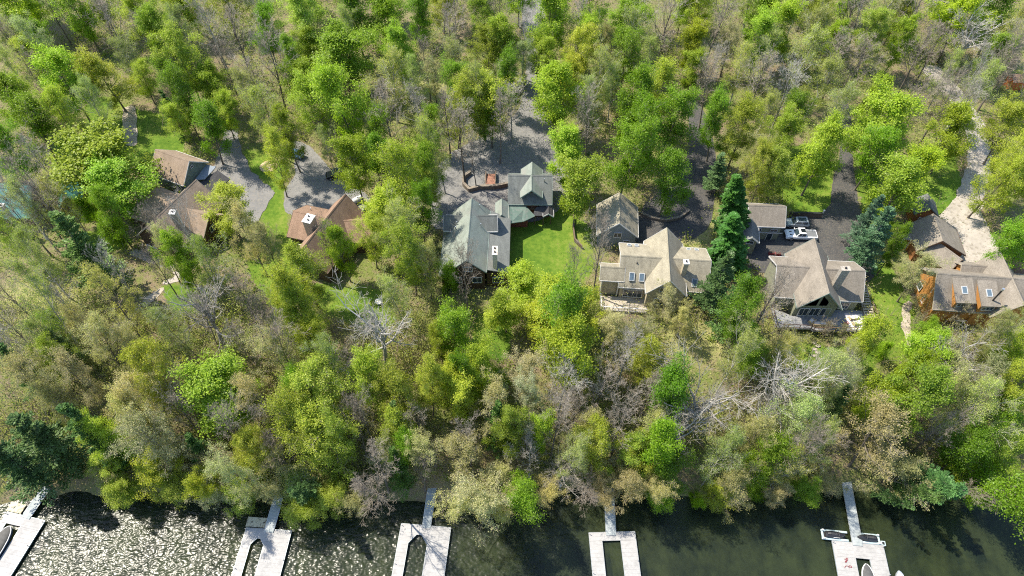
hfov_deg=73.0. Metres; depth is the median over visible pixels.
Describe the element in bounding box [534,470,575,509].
budding tree
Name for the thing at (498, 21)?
leafy tree
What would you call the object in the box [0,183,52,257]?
bare tree
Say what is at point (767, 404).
bare tree
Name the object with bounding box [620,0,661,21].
budding tree
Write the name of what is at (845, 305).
window
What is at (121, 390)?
budding tree
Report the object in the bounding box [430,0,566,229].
driveway
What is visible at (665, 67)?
budding tree
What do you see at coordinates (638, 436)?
budding tree
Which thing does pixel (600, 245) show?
bare tree
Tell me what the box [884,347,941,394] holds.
leafy tree
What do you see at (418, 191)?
leafy tree
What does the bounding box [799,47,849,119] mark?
budding tree
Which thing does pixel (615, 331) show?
budding tree
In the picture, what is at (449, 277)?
shrub
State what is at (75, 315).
budding tree
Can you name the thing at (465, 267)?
window
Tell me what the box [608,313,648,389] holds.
bare tree
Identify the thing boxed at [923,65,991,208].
driveway
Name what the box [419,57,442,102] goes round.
budding tree
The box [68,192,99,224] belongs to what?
shrub
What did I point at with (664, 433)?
leafy tree
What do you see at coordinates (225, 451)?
budding tree
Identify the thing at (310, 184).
driveway
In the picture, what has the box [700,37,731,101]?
bare tree
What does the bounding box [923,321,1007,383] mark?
bare tree
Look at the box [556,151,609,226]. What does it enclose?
leafy tree
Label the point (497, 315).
leafy tree
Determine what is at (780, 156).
budding tree
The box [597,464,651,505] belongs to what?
budding tree
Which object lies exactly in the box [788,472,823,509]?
leafy tree
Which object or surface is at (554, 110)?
leafy tree
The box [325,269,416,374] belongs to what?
bare tree
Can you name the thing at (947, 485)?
pine tree
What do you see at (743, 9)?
budding tree
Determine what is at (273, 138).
budding tree
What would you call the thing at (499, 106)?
bare tree
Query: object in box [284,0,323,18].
budding tree
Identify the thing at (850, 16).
bare tree
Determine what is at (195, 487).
budding tree
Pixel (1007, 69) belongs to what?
bare tree
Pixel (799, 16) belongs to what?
bare tree
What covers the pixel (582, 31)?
budding tree
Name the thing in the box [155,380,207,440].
bare tree
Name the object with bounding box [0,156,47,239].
bare tree
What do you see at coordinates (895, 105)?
leafy tree
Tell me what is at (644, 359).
budding tree
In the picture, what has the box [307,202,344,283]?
bare tree
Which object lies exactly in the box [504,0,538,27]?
leafy tree
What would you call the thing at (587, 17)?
leafy tree
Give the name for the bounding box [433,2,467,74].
bare tree
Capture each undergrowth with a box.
[0,0,1023,489]
[0,0,1023,497]
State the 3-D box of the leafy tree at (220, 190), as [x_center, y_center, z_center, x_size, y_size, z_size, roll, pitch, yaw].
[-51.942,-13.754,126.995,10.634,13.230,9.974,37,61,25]
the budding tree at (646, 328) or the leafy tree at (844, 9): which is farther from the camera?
the leafy tree at (844, 9)
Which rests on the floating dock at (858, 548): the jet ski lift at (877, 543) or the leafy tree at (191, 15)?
the jet ski lift at (877, 543)
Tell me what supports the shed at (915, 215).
on the ground at (542, 244)
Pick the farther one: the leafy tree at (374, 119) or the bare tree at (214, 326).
the leafy tree at (374, 119)
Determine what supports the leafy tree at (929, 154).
on the ground at (542, 244)
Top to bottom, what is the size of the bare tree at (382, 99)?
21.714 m
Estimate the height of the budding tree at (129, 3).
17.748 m
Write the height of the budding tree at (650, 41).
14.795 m
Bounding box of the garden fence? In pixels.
[573,214,582,247]
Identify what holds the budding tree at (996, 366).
on the ground at (542, 244)
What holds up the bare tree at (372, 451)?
on the ground at (542, 244)
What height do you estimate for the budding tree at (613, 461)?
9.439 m
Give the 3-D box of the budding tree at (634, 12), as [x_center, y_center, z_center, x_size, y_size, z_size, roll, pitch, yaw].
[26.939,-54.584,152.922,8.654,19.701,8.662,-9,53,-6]
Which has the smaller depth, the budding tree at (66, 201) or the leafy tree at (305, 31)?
the budding tree at (66, 201)
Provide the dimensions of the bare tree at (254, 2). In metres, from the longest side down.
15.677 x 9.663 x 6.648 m
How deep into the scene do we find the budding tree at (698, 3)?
162.50 m
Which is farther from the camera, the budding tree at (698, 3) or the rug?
the budding tree at (698, 3)
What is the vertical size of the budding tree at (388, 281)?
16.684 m
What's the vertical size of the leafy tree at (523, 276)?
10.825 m
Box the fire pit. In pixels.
[260,160,277,171]
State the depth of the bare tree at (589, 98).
130.97 m
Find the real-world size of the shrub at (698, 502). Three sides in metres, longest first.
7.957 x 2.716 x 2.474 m
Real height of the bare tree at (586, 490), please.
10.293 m
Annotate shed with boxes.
[906,194,938,222]
[1004,74,1023,90]
[1007,258,1023,273]
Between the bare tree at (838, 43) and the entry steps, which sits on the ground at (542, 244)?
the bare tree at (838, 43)
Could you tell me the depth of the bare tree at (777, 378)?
102.12 m
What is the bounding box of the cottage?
[439,198,534,288]
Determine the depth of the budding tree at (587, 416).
102.72 m
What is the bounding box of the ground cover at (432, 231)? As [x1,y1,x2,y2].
[0,1,1019,491]
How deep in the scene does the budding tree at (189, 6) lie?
163.45 m
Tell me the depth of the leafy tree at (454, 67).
142.56 m
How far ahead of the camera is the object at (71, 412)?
100.26 m
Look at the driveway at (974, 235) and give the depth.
133.48 m
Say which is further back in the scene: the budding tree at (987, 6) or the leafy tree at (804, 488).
the budding tree at (987, 6)
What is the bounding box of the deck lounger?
[848,314,859,320]
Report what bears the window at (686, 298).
in the house at (665, 255)
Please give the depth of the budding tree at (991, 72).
136.08 m
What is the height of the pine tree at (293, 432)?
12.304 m
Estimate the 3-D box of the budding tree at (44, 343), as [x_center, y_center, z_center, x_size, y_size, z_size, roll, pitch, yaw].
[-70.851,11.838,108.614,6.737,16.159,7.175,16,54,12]
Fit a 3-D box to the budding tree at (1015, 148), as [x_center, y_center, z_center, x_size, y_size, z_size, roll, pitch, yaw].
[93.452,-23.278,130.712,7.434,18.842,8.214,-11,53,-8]
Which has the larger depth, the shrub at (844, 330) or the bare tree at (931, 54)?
the bare tree at (931, 54)
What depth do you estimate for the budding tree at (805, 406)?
99.42 m
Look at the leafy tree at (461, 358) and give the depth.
101.67 m
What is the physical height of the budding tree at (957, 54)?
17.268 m
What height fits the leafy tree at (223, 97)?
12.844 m
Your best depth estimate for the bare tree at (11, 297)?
109.22 m
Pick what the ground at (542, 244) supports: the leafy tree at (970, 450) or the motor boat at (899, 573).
the leafy tree at (970, 450)
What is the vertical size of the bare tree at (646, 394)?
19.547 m
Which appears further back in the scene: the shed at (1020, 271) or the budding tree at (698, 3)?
the budding tree at (698, 3)
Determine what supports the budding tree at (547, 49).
on the ground at (542, 244)
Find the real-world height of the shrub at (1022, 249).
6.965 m
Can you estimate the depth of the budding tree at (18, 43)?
149.96 m
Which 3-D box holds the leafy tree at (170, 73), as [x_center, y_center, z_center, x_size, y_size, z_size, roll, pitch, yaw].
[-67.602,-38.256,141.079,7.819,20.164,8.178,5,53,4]
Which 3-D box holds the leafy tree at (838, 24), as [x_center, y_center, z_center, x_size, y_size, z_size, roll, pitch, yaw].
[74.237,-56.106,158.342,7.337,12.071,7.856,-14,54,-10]
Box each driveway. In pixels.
[122,106,137,145]
[211,119,274,225]
[284,141,376,214]
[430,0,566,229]
[635,97,715,243]
[746,101,873,281]
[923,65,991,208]
[939,192,998,261]
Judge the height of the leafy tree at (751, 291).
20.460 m
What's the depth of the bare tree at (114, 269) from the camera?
112.51 m
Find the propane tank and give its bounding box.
[352,195,361,203]
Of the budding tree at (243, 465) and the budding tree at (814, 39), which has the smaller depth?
the budding tree at (243, 465)
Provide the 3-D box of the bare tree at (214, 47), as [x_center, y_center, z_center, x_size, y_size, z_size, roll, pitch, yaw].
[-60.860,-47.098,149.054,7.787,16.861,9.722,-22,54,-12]
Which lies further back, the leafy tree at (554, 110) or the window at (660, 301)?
the leafy tree at (554, 110)
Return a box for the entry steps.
[485,171,495,188]
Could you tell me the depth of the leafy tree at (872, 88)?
141.38 m
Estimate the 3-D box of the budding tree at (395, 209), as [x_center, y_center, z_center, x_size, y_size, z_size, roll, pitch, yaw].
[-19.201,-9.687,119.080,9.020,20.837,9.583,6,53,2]
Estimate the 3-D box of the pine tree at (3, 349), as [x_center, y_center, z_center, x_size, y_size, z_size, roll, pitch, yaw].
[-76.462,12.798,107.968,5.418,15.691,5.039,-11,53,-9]
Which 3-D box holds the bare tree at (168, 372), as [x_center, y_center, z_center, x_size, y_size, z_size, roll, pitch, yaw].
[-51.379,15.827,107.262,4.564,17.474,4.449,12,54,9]
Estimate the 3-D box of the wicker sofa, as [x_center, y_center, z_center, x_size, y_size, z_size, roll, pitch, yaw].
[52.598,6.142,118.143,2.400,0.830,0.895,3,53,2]
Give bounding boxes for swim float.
[6,501,26,513]
[246,517,266,527]
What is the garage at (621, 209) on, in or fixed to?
on the ground at (542, 244)
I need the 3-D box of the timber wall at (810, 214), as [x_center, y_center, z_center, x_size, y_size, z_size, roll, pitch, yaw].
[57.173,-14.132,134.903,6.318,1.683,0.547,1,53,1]
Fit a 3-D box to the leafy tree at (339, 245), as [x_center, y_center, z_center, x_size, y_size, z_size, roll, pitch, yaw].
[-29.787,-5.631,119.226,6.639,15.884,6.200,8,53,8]
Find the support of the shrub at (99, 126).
on the ground at (542, 244)
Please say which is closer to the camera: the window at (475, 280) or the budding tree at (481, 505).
the budding tree at (481, 505)
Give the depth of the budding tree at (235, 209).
115.23 m
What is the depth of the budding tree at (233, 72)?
141.42 m
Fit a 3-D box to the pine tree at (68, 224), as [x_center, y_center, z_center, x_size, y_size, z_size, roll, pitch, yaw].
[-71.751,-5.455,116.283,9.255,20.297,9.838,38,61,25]
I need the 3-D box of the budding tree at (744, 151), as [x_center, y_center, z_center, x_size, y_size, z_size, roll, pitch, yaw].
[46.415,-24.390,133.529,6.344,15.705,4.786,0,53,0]
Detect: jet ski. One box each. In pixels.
[824,531,845,537]
[857,534,877,541]
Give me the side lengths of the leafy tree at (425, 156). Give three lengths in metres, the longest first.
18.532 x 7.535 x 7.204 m
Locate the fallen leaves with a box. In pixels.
[0,0,1023,505]
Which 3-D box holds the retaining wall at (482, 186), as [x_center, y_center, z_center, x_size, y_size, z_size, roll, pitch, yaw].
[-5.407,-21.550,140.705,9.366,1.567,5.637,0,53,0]
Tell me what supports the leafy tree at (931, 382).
on the ground at (542, 244)
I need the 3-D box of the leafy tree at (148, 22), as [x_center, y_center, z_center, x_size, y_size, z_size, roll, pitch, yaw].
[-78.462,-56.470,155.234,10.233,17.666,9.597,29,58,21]
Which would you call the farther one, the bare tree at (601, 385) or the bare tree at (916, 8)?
the bare tree at (916, 8)
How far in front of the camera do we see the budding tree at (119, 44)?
148.53 m
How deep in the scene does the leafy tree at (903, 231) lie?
119.96 m
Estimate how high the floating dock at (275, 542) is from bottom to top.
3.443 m
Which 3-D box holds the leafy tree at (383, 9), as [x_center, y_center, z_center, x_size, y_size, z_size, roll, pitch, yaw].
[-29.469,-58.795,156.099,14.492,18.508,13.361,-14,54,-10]
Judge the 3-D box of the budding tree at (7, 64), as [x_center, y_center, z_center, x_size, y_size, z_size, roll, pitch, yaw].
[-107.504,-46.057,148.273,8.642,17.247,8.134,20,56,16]
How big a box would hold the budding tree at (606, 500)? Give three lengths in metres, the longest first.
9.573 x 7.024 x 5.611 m
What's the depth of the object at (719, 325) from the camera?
112.17 m
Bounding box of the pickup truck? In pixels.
[784,228,817,240]
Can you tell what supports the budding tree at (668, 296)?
on the ground at (542, 244)
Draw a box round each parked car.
[325,167,347,180]
[786,217,809,228]
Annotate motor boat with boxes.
[0,526,12,556]
[861,563,874,575]
[895,570,903,575]
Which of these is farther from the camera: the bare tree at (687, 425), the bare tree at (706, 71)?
the bare tree at (706, 71)
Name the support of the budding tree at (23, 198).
on the ground at (542, 244)
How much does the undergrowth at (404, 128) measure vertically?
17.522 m
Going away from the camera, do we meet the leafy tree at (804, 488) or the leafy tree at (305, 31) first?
the leafy tree at (804, 488)
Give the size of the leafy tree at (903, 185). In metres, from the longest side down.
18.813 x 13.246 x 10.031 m
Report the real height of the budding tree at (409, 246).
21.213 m
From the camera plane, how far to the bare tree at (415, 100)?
137.74 m
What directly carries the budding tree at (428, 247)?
on the ground at (542, 244)
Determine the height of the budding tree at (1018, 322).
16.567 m
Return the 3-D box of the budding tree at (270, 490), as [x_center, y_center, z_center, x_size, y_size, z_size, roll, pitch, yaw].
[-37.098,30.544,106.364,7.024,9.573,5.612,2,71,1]
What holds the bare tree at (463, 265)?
on the ground at (542, 244)
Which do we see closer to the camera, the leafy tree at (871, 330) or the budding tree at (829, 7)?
the leafy tree at (871, 330)
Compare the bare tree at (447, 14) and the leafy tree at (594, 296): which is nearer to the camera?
the leafy tree at (594, 296)
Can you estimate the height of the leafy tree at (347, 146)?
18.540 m
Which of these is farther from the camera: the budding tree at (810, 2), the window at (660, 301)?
the budding tree at (810, 2)
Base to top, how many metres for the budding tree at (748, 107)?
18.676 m
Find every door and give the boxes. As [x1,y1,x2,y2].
[622,289,642,297]
[764,233,772,239]
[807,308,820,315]
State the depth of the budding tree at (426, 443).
99.56 m
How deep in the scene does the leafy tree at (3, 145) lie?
131.06 m
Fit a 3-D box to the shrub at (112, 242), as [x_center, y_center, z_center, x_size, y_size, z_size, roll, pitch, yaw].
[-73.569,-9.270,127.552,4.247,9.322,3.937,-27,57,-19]
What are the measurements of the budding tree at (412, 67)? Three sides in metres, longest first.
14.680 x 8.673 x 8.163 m
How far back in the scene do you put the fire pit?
143.42 m
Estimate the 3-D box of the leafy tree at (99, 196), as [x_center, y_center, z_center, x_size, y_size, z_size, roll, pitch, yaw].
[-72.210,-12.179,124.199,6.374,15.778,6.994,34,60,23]
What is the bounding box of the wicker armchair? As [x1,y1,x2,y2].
[807,317,816,324]
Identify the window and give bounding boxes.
[209,224,215,232]
[464,267,472,271]
[472,277,481,282]
[492,277,503,282]
[613,232,621,237]
[653,298,668,304]
[684,294,695,300]
[796,308,809,315]
[805,297,828,305]
[818,308,831,315]
[837,302,850,308]
[980,307,994,310]
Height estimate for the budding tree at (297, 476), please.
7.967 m
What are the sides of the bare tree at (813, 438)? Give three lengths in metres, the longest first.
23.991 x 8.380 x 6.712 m
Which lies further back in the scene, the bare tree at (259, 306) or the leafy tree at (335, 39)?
the leafy tree at (335, 39)
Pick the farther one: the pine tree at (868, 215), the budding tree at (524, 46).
the budding tree at (524, 46)
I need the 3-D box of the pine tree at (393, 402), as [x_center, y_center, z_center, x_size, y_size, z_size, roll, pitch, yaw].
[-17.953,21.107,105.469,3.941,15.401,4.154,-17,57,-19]
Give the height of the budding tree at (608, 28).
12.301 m
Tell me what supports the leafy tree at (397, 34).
on the ground at (542, 244)
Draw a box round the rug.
[844,313,863,328]
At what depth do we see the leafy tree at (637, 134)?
125.42 m
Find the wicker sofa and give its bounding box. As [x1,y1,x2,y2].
[812,321,827,326]
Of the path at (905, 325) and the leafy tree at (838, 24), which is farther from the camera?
the leafy tree at (838, 24)
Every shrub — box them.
[34,308,64,334]
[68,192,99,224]
[84,116,122,137]
[97,218,127,250]
[97,290,127,317]
[440,257,461,294]
[487,365,512,393]
[688,489,705,509]
[770,319,790,344]
[817,314,840,338]
[830,322,855,342]
[875,340,895,361]
[907,309,928,332]
[943,300,976,326]
[1010,238,1023,259]
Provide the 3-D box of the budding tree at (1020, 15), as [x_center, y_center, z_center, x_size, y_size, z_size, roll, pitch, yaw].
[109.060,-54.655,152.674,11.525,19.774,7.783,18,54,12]
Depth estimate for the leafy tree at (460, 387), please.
104.10 m
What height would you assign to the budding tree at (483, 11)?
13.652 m
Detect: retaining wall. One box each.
[462,170,507,192]
[638,209,689,221]
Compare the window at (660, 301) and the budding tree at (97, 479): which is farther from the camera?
the window at (660, 301)
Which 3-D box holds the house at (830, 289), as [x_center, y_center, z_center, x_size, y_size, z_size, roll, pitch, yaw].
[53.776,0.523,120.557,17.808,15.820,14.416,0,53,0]
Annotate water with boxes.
[0,481,1023,575]
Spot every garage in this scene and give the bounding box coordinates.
[152,149,229,192]
[508,162,553,224]
[596,192,638,246]
[743,203,786,253]
[895,213,965,268]
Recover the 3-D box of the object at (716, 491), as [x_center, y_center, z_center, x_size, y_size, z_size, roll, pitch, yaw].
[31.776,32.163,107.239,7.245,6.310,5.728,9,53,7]
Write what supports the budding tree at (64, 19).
on the ground at (542, 244)
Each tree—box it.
[0,0,58,37]
[0,14,29,69]
[0,14,33,67]
[0,44,35,90]
[0,70,43,135]
[0,115,43,181]
[0,135,51,209]
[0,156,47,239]
[0,165,58,250]
[0,166,66,245]
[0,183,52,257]
[0,207,31,259]
[0,214,70,298]
[0,269,41,326]
[0,302,37,354]
[0,322,50,385]
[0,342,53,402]
[0,346,68,411]
[0,436,56,506]
[1,1,44,13]
[1,84,66,164]
[2,254,82,348]
[5,9,64,82]
[5,410,94,490]
[8,30,52,80]
[8,309,88,376]
[9,119,53,175]
[15,46,62,114]
[19,172,66,213]
[21,328,80,393]
[22,367,92,425]
[24,39,101,119]
[26,16,53,49]
[31,82,92,139]
[32,0,71,44]
[33,168,80,231]
[34,0,79,35]
[34,344,112,408]
[35,179,87,232]
[36,174,55,202]
[43,114,163,209]
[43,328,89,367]
[45,0,101,51]
[45,278,86,327]
[47,210,133,293]
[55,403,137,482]
[57,299,113,352]
[61,70,120,127]
[64,259,146,338]
[68,42,140,111]
[68,305,134,386]
[71,149,162,219]
[72,405,146,469]
[74,0,125,35]
[74,0,134,62]
[81,237,142,308]
[81,445,128,480]
[84,179,131,247]
[89,463,130,488]
[95,462,143,512]
[100,396,187,482]
[102,367,171,447]
[102,369,171,430]
[107,28,140,86]
[109,312,157,381]
[110,0,161,52]
[111,0,157,10]
[115,332,188,414]
[120,6,153,53]
[128,56,161,103]
[128,194,178,271]
[128,437,186,500]
[131,0,180,60]
[133,241,179,298]
[141,301,200,360]
[142,265,242,356]
[144,182,210,278]
[145,17,222,101]
[145,53,189,106]
[146,215,180,282]
[147,469,194,511]
[148,226,205,293]
[151,57,199,139]
[152,422,200,478]
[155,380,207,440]
[156,97,193,144]
[158,0,208,42]
[158,90,183,133]
[160,356,196,407]
[161,1,210,62]
[162,341,269,443]
[172,283,220,351]
[179,1,199,32]
[180,0,230,73]
[181,436,237,485]
[181,464,220,505]
[183,229,235,298]
[184,432,217,472]
[184,474,235,513]
[187,92,233,164]
[189,56,231,115]
[193,177,257,239]
[202,32,246,102]
[202,438,266,509]
[203,0,252,38]
[204,387,251,449]
[211,0,258,84]
[211,87,240,139]
[215,254,271,349]
[216,194,268,276]
[216,464,273,518]
[218,318,260,371]
[223,371,284,424]
[227,52,270,120]
[228,61,261,123]
[228,443,272,490]
[229,418,281,483]
[233,78,285,158]
[237,389,275,442]
[238,0,274,35]
[239,325,304,397]
[241,218,283,269]
[243,0,270,19]
[243,284,277,343]
[244,433,298,486]
[245,10,297,109]
[245,472,285,504]
[246,0,281,65]
[249,306,309,371]
[255,429,296,471]
[257,379,323,459]
[259,257,321,336]
[260,98,309,172]
[261,120,294,196]
[266,395,364,474]
[267,237,330,307]
[271,0,330,56]
[271,55,326,111]
[272,348,347,419]
[273,279,330,356]
[275,480,333,531]
[277,31,300,69]
[277,361,314,397]
[277,444,323,517]
[283,67,333,144]
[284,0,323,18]
[286,22,327,65]
[286,474,325,507]
[287,416,301,450]
[288,307,339,369]
[299,329,350,405]
[304,57,373,144]
[306,14,380,95]
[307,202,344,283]
[307,402,359,487]
[312,478,349,520]
[314,122,339,168]
[317,217,360,281]
[322,130,378,204]
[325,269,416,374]
[332,482,376,517]
[333,390,369,456]
[334,0,378,57]
[334,331,360,386]
[336,3,357,54]
[339,342,389,414]
[341,382,373,439]
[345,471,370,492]
[349,204,389,268]
[349,457,396,526]
[355,0,409,53]
[357,41,422,122]
[357,175,419,241]
[358,74,407,163]
[361,101,393,171]
[363,428,401,493]
[366,130,388,180]
[366,430,401,470]
[367,136,433,221]
[371,180,423,274]
[371,354,427,422]
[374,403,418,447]
[375,266,413,328]
[377,15,423,85]
[378,213,443,295]
[378,425,417,475]
[384,399,402,446]
[387,445,416,502]
[391,426,443,480]
[394,78,428,136]
[399,0,433,45]
[400,51,435,107]
[400,399,431,445]
[405,176,442,241]
[410,443,439,491]
[411,350,447,416]
[412,109,451,193]
[412,126,447,203]
[413,237,449,297]
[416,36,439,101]
[417,148,447,188]
[417,166,444,211]
[418,100,444,143]
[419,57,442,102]
[425,316,452,363]
[427,0,461,31]
[428,30,469,90]
[428,294,479,357]
[428,473,492,524]
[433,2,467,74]
[433,86,459,158]
[436,50,471,110]
[436,91,478,183]
[436,350,461,410]
[436,421,497,489]
[439,0,475,59]
[439,365,480,426]
[442,64,484,148]
[444,342,470,391]
[445,229,482,320]
[448,465,516,549]
[449,66,527,140]
[449,409,480,471]
[456,363,480,404]
[457,131,481,184]
[460,331,496,403]
[461,0,497,34]
[463,52,508,143]
[465,0,497,20]
[465,22,501,77]
[467,364,508,438]
[475,82,517,147]
[475,467,517,532]
[481,399,512,458]
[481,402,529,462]
[482,288,525,332]
[483,10,522,71]
[488,0,518,52]
[488,85,518,163]
[490,74,527,140]
[492,258,546,315]
[492,447,522,484]
[495,39,522,115]
[498,340,550,404]
[499,466,546,524]
[500,360,547,439]
[502,425,546,477]
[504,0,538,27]
[504,0,543,79]
[508,34,539,91]
[517,294,560,346]
[521,28,559,83]
[522,0,578,56]
[526,32,566,90]
[526,58,590,128]
[528,405,556,457]
[530,310,605,391]
[531,270,568,315]
[532,261,592,356]
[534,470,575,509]
[537,348,592,420]
[537,375,577,455]
[538,425,593,498]
[543,117,585,188]
[551,428,592,482]
[556,53,590,102]
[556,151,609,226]
[557,404,610,459]
[559,21,602,85]
[561,380,596,443]
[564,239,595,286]
[567,467,601,517]
[568,0,604,50]
[571,77,600,157]
[572,6,603,66]
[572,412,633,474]
[574,0,610,30]
[575,32,624,119]
[577,283,605,332]
[578,72,605,139]
[582,205,611,289]
[583,342,627,409]
[589,42,613,87]
[589,471,624,514]
[595,22,618,61]
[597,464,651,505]
[598,308,636,354]
[599,61,628,122]
[600,437,645,487]
[602,112,666,193]
[602,386,642,461]
[604,0,657,53]
[604,425,653,479]
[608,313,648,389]
[611,21,644,96]
[612,55,662,144]
[615,84,668,186]
[617,0,656,74]
[619,427,658,495]
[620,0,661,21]
[621,313,659,359]
[622,370,674,430]
[624,330,667,389]
[627,391,670,450]
[634,472,682,504]
[636,34,670,82]
[638,415,685,478]
[641,0,696,70]
[642,328,765,443]
[642,346,703,436]
[644,479,676,514]
[648,52,691,117]
[649,278,677,323]
[649,442,700,494]
[651,138,694,218]
[656,81,704,155]
[662,297,694,338]
[662,382,724,470]
[668,0,719,26]
[670,0,694,34]
[674,15,712,71]
[679,45,709,89]
[689,249,735,320]
[695,42,723,126]
[695,78,733,161]
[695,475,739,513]
[696,421,751,487]
[700,0,743,74]
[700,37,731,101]
[702,152,727,192]
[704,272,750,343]
[707,211,751,279]
[711,454,766,524]
[712,20,746,76]
[712,173,750,237]
[712,270,767,357]
[713,310,767,394]
[719,88,766,171]
[721,40,775,102]
[732,319,775,379]
[733,0,761,33]
[734,412,780,460]
[734,428,803,493]
[735,127,777,184]
[736,44,779,132]
[738,2,782,80]
[739,22,790,82]
[739,136,776,202]
[739,348,847,441]
[740,0,783,40]
[744,472,766,502]
[745,83,783,150]
[745,138,800,202]
[746,382,794,437]
[755,375,832,448]
[756,268,795,325]
[757,99,810,166]
[759,252,801,315]
[759,482,795,508]
[762,0,808,69]
[762,444,816,489]
[769,53,812,136]
[770,324,813,370]
[770,411,851,489]
[776,84,819,137]
[778,0,837,73]
[784,20,831,100]
[787,0,811,36]
[787,413,843,473]
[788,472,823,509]
[789,106,865,195]
[793,348,838,389]
[795,0,845,31]
[798,0,837,47]
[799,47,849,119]
[806,455,848,498]
[811,339,865,417]
[814,385,851,430]
[819,382,912,484]
[820,77,863,152]
[821,23,868,98]
[822,16,852,56]
[824,345,860,401]
[828,0,871,44]
[830,33,893,115]
[831,335,878,387]
[833,0,864,20]
[834,0,876,51]
[838,74,931,168]
[840,194,884,247]
[843,205,896,274]
[843,313,895,359]
[849,367,905,433]
[851,0,902,67]
[851,121,902,190]
[852,443,939,512]
[855,69,894,127]
[857,150,933,232]
[863,0,912,32]
[865,480,915,510]
[871,351,962,445]
[876,220,913,275]
[882,0,917,44]
[883,9,927,73]
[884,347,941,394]
[885,136,948,209]
[885,477,945,505]
[891,15,956,92]
[892,240,954,301]
[893,326,956,365]
[893,462,967,507]
[894,0,947,35]
[898,68,959,140]
[905,353,976,438]
[907,402,982,456]
[909,313,942,345]
[914,20,962,83]
[918,54,973,147]
[918,335,967,388]
[921,94,988,173]
[922,0,968,27]
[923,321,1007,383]
[924,0,998,62]
[925,47,982,113]
[928,373,1023,450]
[930,412,1012,479]
[937,439,984,481]
[939,67,992,145]
[942,34,997,128]
[943,0,1017,71]
[944,350,1011,404]
[947,455,1023,544]
[950,372,1004,433]
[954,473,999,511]
[956,54,1006,137]
[962,479,1003,514]
[963,0,1022,54]
[965,2,1009,21]
[965,306,1023,359]
[966,149,1023,218]
[967,423,1023,483]
[971,31,1023,89]
[975,213,1023,270]
[976,19,1023,108]
[976,47,1023,112]
[977,90,1023,164]
[977,319,1023,360]
[979,358,1023,415]
[982,128,1023,199]
[983,0,1023,76]
[988,383,1023,429]
[992,165,1023,215]
[993,325,1023,372]
[995,301,1023,347]
[998,63,1023,103]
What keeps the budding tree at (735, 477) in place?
on the ground at (542, 244)
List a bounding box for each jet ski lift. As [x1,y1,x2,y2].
[820,529,848,541]
[861,533,880,544]
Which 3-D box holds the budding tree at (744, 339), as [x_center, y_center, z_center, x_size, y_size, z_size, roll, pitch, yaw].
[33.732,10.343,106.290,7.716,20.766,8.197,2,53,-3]
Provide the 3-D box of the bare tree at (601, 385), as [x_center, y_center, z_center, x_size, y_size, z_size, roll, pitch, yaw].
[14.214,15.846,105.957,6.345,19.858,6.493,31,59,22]
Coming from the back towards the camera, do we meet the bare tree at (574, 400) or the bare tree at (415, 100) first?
the bare tree at (415, 100)
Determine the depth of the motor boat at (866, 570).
102.47 m
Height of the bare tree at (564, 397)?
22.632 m
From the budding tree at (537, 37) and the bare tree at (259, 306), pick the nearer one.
the bare tree at (259, 306)
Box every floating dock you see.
[0,486,49,575]
[232,495,291,575]
[392,488,450,575]
[588,489,640,575]
[831,482,890,575]
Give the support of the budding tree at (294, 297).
on the ground at (542, 244)
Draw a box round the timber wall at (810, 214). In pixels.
[789,211,822,217]
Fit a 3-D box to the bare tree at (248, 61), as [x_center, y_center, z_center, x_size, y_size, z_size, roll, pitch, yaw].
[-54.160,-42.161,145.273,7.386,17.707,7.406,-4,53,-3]
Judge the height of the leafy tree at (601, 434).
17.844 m
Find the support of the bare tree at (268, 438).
on the ground at (542, 244)
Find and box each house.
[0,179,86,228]
[132,179,226,259]
[286,194,377,282]
[599,228,711,313]
[764,238,879,331]
[912,252,1023,331]
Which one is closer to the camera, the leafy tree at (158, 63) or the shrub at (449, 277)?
the shrub at (449, 277)
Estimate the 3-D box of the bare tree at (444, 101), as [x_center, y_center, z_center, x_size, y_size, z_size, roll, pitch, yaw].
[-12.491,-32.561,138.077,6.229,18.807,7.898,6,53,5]
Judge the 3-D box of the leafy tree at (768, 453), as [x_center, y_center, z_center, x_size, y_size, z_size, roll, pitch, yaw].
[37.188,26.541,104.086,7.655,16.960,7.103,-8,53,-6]
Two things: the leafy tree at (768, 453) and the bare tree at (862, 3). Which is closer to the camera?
the leafy tree at (768, 453)
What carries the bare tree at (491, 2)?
on the ground at (542, 244)
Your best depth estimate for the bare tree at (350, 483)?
108.59 m
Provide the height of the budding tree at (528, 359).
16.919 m
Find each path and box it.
[95,287,163,347]
[129,249,179,283]
[901,301,912,344]
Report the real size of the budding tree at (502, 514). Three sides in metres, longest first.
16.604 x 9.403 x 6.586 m
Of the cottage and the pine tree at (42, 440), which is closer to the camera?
the pine tree at (42, 440)
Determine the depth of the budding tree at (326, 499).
103.82 m
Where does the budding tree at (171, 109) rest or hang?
on the ground at (542, 244)
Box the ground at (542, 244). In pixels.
[0,0,1023,506]
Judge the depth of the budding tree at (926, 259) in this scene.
115.62 m
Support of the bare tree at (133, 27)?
on the ground at (542, 244)
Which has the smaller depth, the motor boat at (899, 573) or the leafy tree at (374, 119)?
the motor boat at (899, 573)
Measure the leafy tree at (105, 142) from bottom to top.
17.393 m
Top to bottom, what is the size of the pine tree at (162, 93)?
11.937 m
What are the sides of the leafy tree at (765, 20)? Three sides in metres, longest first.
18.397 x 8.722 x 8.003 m
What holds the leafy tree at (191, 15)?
on the ground at (542, 244)
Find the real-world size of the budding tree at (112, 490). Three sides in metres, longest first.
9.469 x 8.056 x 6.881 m
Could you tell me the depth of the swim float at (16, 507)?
108.91 m
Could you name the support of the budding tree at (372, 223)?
on the ground at (542, 244)
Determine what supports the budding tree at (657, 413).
on the ground at (542, 244)
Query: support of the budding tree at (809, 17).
on the ground at (542, 244)

